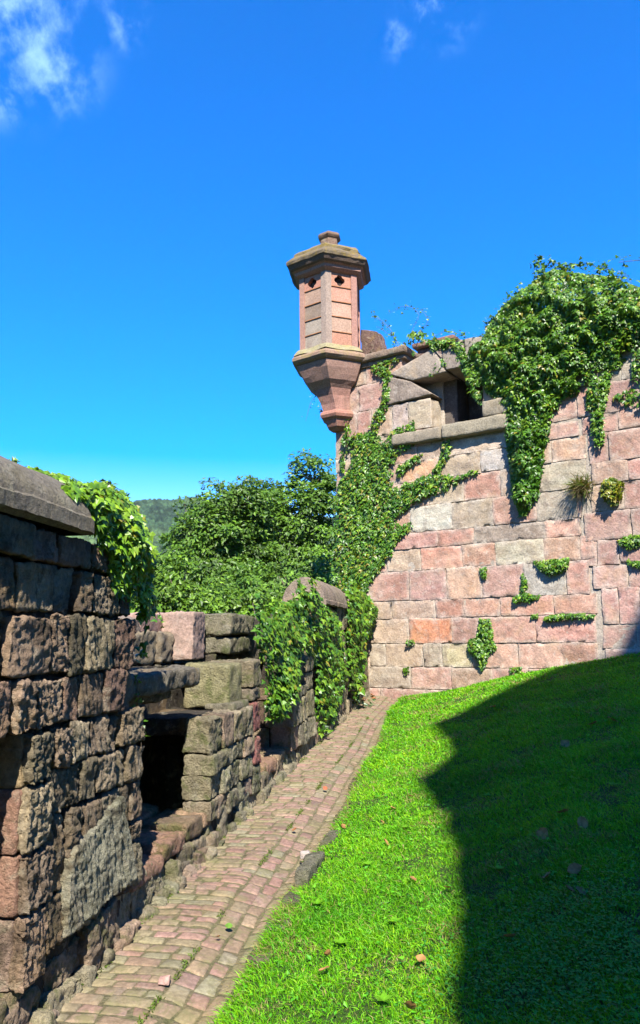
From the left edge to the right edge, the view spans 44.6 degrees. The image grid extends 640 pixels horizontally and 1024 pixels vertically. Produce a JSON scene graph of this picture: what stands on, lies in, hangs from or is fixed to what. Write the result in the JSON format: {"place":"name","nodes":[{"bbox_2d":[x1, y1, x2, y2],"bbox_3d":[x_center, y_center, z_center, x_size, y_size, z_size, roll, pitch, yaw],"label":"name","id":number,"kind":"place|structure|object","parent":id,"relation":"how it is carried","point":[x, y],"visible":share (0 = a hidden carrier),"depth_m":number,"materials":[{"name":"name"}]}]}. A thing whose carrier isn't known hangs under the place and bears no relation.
{"place":"outdoors","nodes":[
{"label":"outdoors","id":0,"kind":"place"},
{"bbox_2d":[66,497,335,567],"bbox_3d":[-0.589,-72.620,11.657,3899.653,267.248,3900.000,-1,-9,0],"label":"hills","id":1,"kind":"structure","parent":0,"point":[159,514],"depth_m":932.36,"materials":[{"name":"green plant"}]},
{"bbox_2d":[56,695,397,1023],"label":"brick path","id":2,"kind":"structure","parent":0,"point":[160,1019],"depth_m":5.12,"materials":[{"name":"stone"}]},
{"bbox_2d":[158,975,169,985],"bbox_3d":[-0.828,2.490,4.154,0.060,0.039,0.048,-1,-9,0],"label":"stone chip","id":3,"kind":"object","parent":2,"relation":"on","point":[164,980],"visible":1,"depth_m":4.14,"materials":[{"name":"pink stone"}]},
{"bbox_2d":[0,456,369,1023],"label":"parapet wall","id":4,"kind":"structure","parent":2,"relation":"on","point":[113,831],"depth_m":4.41,"materials":[{"name":"brown stone"}]},
{"bbox_2d":[9,456,164,745],"bbox_3d":[-1.306,0.640,4.955,0.678,1.841,1.897,-3,-9,15],"label":"coping ivy","id":5,"kind":"object","parent":4,"relation":"attached to","point":[119,518],"visible":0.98,"depth_m":4.70,"materials":[{"name":"green plant"}]},
{"bbox_2d":[247,577,349,738],"bbox_3d":[-0.226,2.066,10.939,0.761,2.214,6.084,-2,-9,10],"label":"parapet ivy","id":6,"kind":"object","parent":4,"relation":"attached to","point":[299,625],"visible":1,"depth_m":9.99,"materials":[{"name":"green plant"}]},
{"bbox_2d":[344,586,378,705],"bbox_3d":[0.863,2.535,14.957,0.402,2.152,3.655,-2,-9,12],"label":"corner ivy","id":7,"kind":"object","parent":4,"relation":"attached to","point":[360,615],"visible":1,"depth_m":13.96,"materials":[{"name":"green plant"}]},
{"bbox_2d":[56,716,368,1023],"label":"moss","id":8,"kind":"object","parent":2,"relation":"on","point":[154,1003],"visible":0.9,"depth_m":5.02,"materials":[{"name":"green plant"}]},
{"bbox_2d":[225,923,232,927],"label":"fallen leaf","id":9,"kind":"object","parent":2,"relation":"on","point":[228,925],"visible":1,"depth_m":4.84,"materials":[{"name":"green plant"}]},
{"bbox_2d":[300,850,309,858],"bbox_3d":[-0.114,2.683,6.109,0.086,0.064,0.067,-1,-9,0],"label":"pebble","id":10,"kind":"object","parent":2,"relation":"on","point":[303,853],"visible":0.73,"depth_m":6.08,"materials":[{"name":"pink stone"}]},
{"bbox_2d":[357,698,375,707],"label":"leafy plant","id":11,"kind":"object","parent":2,"relation":"on","point":[363,703],"visible":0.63,"depth_m":14.19,"materials":[{"name":"green plant"}]},
{"bbox_2d":[0,0,639,517],"label":"sky","id":12,"kind":"structure","parent":0,"point":[164,164],"materials":[{"name":"blue"}]},
{"bbox_2d":[200,652,639,1023],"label":"lawn","id":13,"kind":"structure","parent":0,"point":[366,1006],"depth_m":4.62,"materials":[{"name":"plant"}]},
{"bbox_2d":[245,947,271,975],"bbox_3d":[-0.330,2.557,4.394,0.165,0.157,0.240,-2,-9,7],"label":"kerb stone","id":14,"kind":"object","parent":13,"relation":"on","point":[260,958],"visible":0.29,"depth_m":4.32,"materials":[{"name":"grey stone"}]},
{"bbox_2d":[264,918,290,939],"bbox_3d":[-0.260,2.593,4.757,0.166,0.173,0.196,-2,-9,8],"label":"kerb stone","id":15,"kind":"object","parent":13,"relation":"on","point":[284,927],"visible":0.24,"depth_m":4.75,"materials":[{"name":"grey stone"}]},
{"bbox_2d":[282,892,303,907],"bbox_3d":[-0.184,2.630,5.167,0.151,0.183,0.246,-3,-9,15],"label":"kerb stone","id":16,"kind":"object","parent":13,"relation":"on","point":[290,895],"visible":0.34,"depth_m":5.14,"materials":[{"name":"grey stone"}]},
{"bbox_2d":[293,851,324,886],"bbox_3d":[-0.085,2.671,5.705,0.159,0.258,0.573,-2,-9,11],"label":"kerb stone","id":17,"kind":"object","parent":13,"relation":"on","point":[307,869],"visible":0.59,"depth_m":5.60,"materials":[{"name":"grey stone"}]},
{"bbox_2d":[311,897,323,903],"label":"broadleaf weed","id":18,"kind":"object","parent":13,"relation":"on","point":[318,901],"visible":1,"depth_m":5.00,"materials":[{"name":"green plant"}]},
{"bbox_2d":[324,949,330,954],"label":"fallen leaf","id":19,"kind":"object","parent":13,"relation":"on","point":[327,952],"visible":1,"depth_m":4.20,"materials":[{"name":"brown plant"}]},
{"bbox_2d":[319,830,340,847],"bbox_3d":[0.076,2.761,6.452,0.139,0.189,0.394,-3,-9,12],"label":"kerb stone","id":20,"kind":"object","parent":13,"relation":"on","point":[332,835],"visible":0.44,"depth_m":6.39,"materials":[{"name":"grey stone"}]},
{"bbox_2d":[333,809,346,825],"bbox_3d":[0.202,2.887,7.282,0.136,0.168,0.436,-3,-9,14],"label":"kerb stone","id":21,"kind":"object","parent":13,"relation":"on","point":[337,815],"visible":0.18,"depth_m":7.23,"materials":[{"name":"grey stone"}]},
{"bbox_2d":[332,937,348,942],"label":"broadleaf weed","id":22,"kind":"object","parent":13,"relation":"on","point":[342,940],"visible":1,"depth_m":4.35,"materials":[{"name":"green plant"}]},
{"bbox_2d":[348,778,357,791],"bbox_3d":[0.397,3.015,8.513,0.148,0.190,0.515,-2,-9,10],"label":"kerb stone","id":23,"kind":"object","parent":13,"relation":"on","point":[352,784],"visible":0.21,"depth_m":8.36,"materials":[{"name":"grey stone"}]},
{"bbox_2d":[373,991,394,1001],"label":"broadleaf weed","id":24,"kind":"object","parent":13,"relation":"on","point":[384,996],"visible":1,"depth_m":3.60,"materials":[{"name":"green plant"}]},
{"bbox_2d":[386,916,400,921],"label":"broadleaf weed","id":25,"kind":"object","parent":13,"relation":"on","point":[393,918],"visible":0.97,"depth_m":4.50,"materials":[{"name":"green plant"}]},
{"bbox_2d":[405,1001,415,1009],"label":"fallen leaf","id":26,"kind":"object","parent":13,"relation":"on","point":[411,1005],"visible":1,"depth_m":3.44,"materials":[{"name":"brown plant"}]},
{"bbox_2d":[416,954,425,961],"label":"fallen leaf","id":27,"kind":"object","parent":13,"relation":"on","point":[420,957],"visible":1,"depth_m":3.91,"materials":[{"name":"orange plant"}]},
{"bbox_2d":[335,294,639,699],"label":"fortress wall","id":28,"kind":"structure","parent":13,"relation":"on","point":[434,595],"depth_m":14.96,"materials":[{"name":"stone"}]},
{"bbox_2d":[286,231,370,432],"bbox_3d":[0.230,-4.099,17.646,1.958,4.721,2.089,-1,-9,0],"label":"corner turret","id":29,"kind":"object","parent":28,"relation":"attached to","point":[330,277],"visible":0.98,"depth_m":17.11,"materials":[{"name":"stone"}]},
{"bbox_2d":[301,357,479,592],"bbox_3d":[1.454,-0.409,16.254,3.994,5.898,0.567,-5,-10,27],"label":"climbing ivy","id":30,"kind":"object","parent":28,"relation":"attached to","point":[396,504],"visible":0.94,"depth_m":16.45,"materials":[{"name":"green plant"}]},
{"bbox_2d":[402,667,409,675],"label":"creeper tuft","id":31,"kind":"object","parent":28,"relation":"attached to","point":[406,669],"visible":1,"depth_m":15.53,"materials":[{"name":"green plant"}]},
{"bbox_2d":[405,639,414,645],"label":"creeper tuft","id":32,"kind":"object","parent":28,"relation":"attached to","point":[411,642],"visible":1,"depth_m":15.54,"materials":[{"name":"green plant"}]},
{"bbox_2d":[371,300,486,405],"bbox_3d":[2.226,-3.268,16.205,2.768,2.657,0.390,-7,-11,36],"label":"crest ivy","id":33,"kind":"object","parent":28,"relation":"attached to","point":[420,335],"visible":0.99,"depth_m":15.90,"materials":[{"name":"green plant"}]},
{"bbox_2d":[467,618,496,670],"bbox_3d":[3.015,2.493,14.649,0.607,1.007,0.206,-7,-11,33],"label":"creeper tuft","id":34,"kind":"object","parent":28,"relation":"attached to","point":[477,642],"visible":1,"depth_m":14.62,"materials":[{"name":"green plant"}]},
{"bbox_2d":[479,567,487,578],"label":"creeper tuft","id":35,"kind":"object","parent":28,"relation":"attached to","point":[483,574],"visible":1,"depth_m":14.83,"materials":[{"name":"green plant"}]},
{"bbox_2d":[509,667,522,674],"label":"creeper tuft","id":36,"kind":"object","parent":28,"relation":"attached to","point":[517,669],"visible":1,"depth_m":14.22,"materials":[{"name":"green plant"}]},
{"bbox_2d":[512,573,540,604],"bbox_3d":[3.770,1.403,14.329,0.564,0.589,0.154,-8,-11,37],"label":"creeper tuft","id":37,"kind":"object","parent":28,"relation":"attached to","point":[522,596],"visible":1,"depth_m":14.33,"materials":[{"name":"green plant"}]},
{"bbox_2d":[530,613,538,619],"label":"creeper tuft","id":38,"kind":"object","parent":28,"relation":"attached to","point":[534,616],"visible":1,"depth_m":14.18,"materials":[{"name":"green plant"}]},
{"bbox_2d":[455,255,639,517],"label":"hanging ivy","id":39,"kind":"object","parent":28,"relation":"attached to","point":[520,312],"visible":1,"depth_m":14.41,"materials":[{"name":"green plant"}]},
{"bbox_2d":[533,557,569,576],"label":"creeper tuft","id":40,"kind":"object","parent":28,"relation":"attached to","point":[548,565],"visible":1,"depth_m":14.04,"materials":[{"name":"green plant"}]},
{"bbox_2d":[543,613,595,622],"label":"creeper tuft","id":41,"kind":"object","parent":28,"relation":"attached to","point":[560,617],"visible":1,"depth_m":13.82,"materials":[{"name":"green plant"}]},
{"bbox_2d":[557,471,598,501],"bbox_3d":[4.699,-0.419,13.866,0.995,0.725,0.749,4,-10,-26],"label":"grass tussock","id":42,"kind":"object","parent":28,"relation":"attached to","point":[577,485],"depth_m":13.90,"materials":[{"name":"green plant"}]},
{"bbox_2d":[599,477,624,507],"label":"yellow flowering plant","id":43,"kind":"object","parent":28,"relation":"attached to","point":[606,491],"visible":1,"depth_m":13.54,"materials":[{"name":"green plant"}]},
{"bbox_2d":[615,254,639,274],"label":"overhanging branch","id":44,"kind":"object","parent":28,"relation":"attached to","point":[624,265],"visible":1,"depth_m":13.67,"materials":[{"name":"green plant"}]},
{"bbox_2d":[616,534,639,549],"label":"creeper tuft","id":45,"kind":"object","parent":28,"relation":"attached to","point":[632,543],"visible":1,"depth_m":13.34,"materials":[{"name":"green plant"}]},
{"bbox_2d":[626,558,639,568],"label":"creeper tuft","id":46,"kind":"object","parent":28,"relation":"attached to","point":[635,564],"visible":1,"depth_m":13.27,"materials":[{"name":"green plant"}]},
{"bbox_2d":[490,864,504,869],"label":"broadleaf weed","id":47,"kind":"object","parent":13,"relation":"on","point":[497,866],"visible":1,"depth_m":4.85,"materials":[{"name":"green plant"}]},
{"bbox_2d":[503,933,515,936],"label":"fallen leaf","id":48,"kind":"object","parent":13,"relation":"on","point":[512,935],"visible":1,"depth_m":3.86,"materials":[{"name":"green plant"}]},
{"bbox_2d":[536,827,548,838],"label":"fallen leaf","id":49,"kind":"object","parent":13,"relation":"on","point":[541,830],"visible":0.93,"depth_m":5.17,"materials":[{"name":"brown plant"}]},
{"bbox_2d":[557,808,568,812],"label":"fallen leaf","id":50,"kind":"object","parent":13,"relation":"on","point":[564,810],"visible":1,"depth_m":5.49,"materials":[{"name":"plant"}]},
{"bbox_2d":[560,740,569,746],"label":"fallen leaf","id":51,"kind":"object","parent":13,"relation":"on","point":[566,743],"visible":1,"depth_m":7.71,"materials":[{"name":"brown plant"}]},
{"bbox_2d":[567,863,581,873],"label":"fallen leaf","id":52,"kind":"object","parent":13,"relation":"on","point":[575,867],"visible":1,"depth_m":4.43,"materials":[{"name":"plant"}]},
{"bbox_2d":[576,886,585,893],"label":"fallen leaf","id":53,"kind":"object","parent":13,"relation":"on","point":[579,889],"visible":0.95,"depth_m":4.11,"materials":[{"name":"plant"}]},
{"bbox_2d":[577,816,587,827],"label":"fallen leaf","id":54,"kind":"object","parent":13,"relation":"on","point":[582,821],"visible":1,"depth_m":5.16,"materials":[{"name":"plant"}]},
{"label":"ground","id":55,"kind":"structure","parent":0,"visible":0},
{"bbox_2d":[130,549,284,617],"bbox_3d":[-2.347,7.633,15.864,4.971,13.875,2.804,-1,-9,0],"label":"shrubby tree","id":56,"kind":"object","parent":55,"relation":"on","point":[164,582],"visible":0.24,"depth_m":16.25,"materials":[{"name":"green plant"}]},
{"bbox_2d":[156,475,287,606],"bbox_3d":[-2.878,7.627,22.448,5.405,17.957,3.824,-1,-9,0],"label":"broadleaf tree","id":57,"kind":"object","parent":55,"relation":"on","point":[212,538],"visible":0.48,"depth_m":23.09,"materials":[{"name":"green plant"}]},
{"bbox_2d":[193,554,337,613],"bbox_3d":[-0.727,8.067,19.355,4.866,14.043,3.006,-1,-9,0],"label":"bushy tree","id":58,"kind":"object","parent":55,"relation":"on","point":[245,580],"visible":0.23,"depth_m":19.90,"materials":[{"name":"green plant"}]},
{"bbox_2d":[227,448,337,585],"bbox_3d":[-0.641,7.355,24.756,6.438,19.201,4.879,-1,-9,0],"label":"maple tree","id":59,"kind":"object","parent":55,"relation":"on","point":[293,539],"visible":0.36,"depth_m":25.04,"materials":[{"name":"green plant"}]}
]}

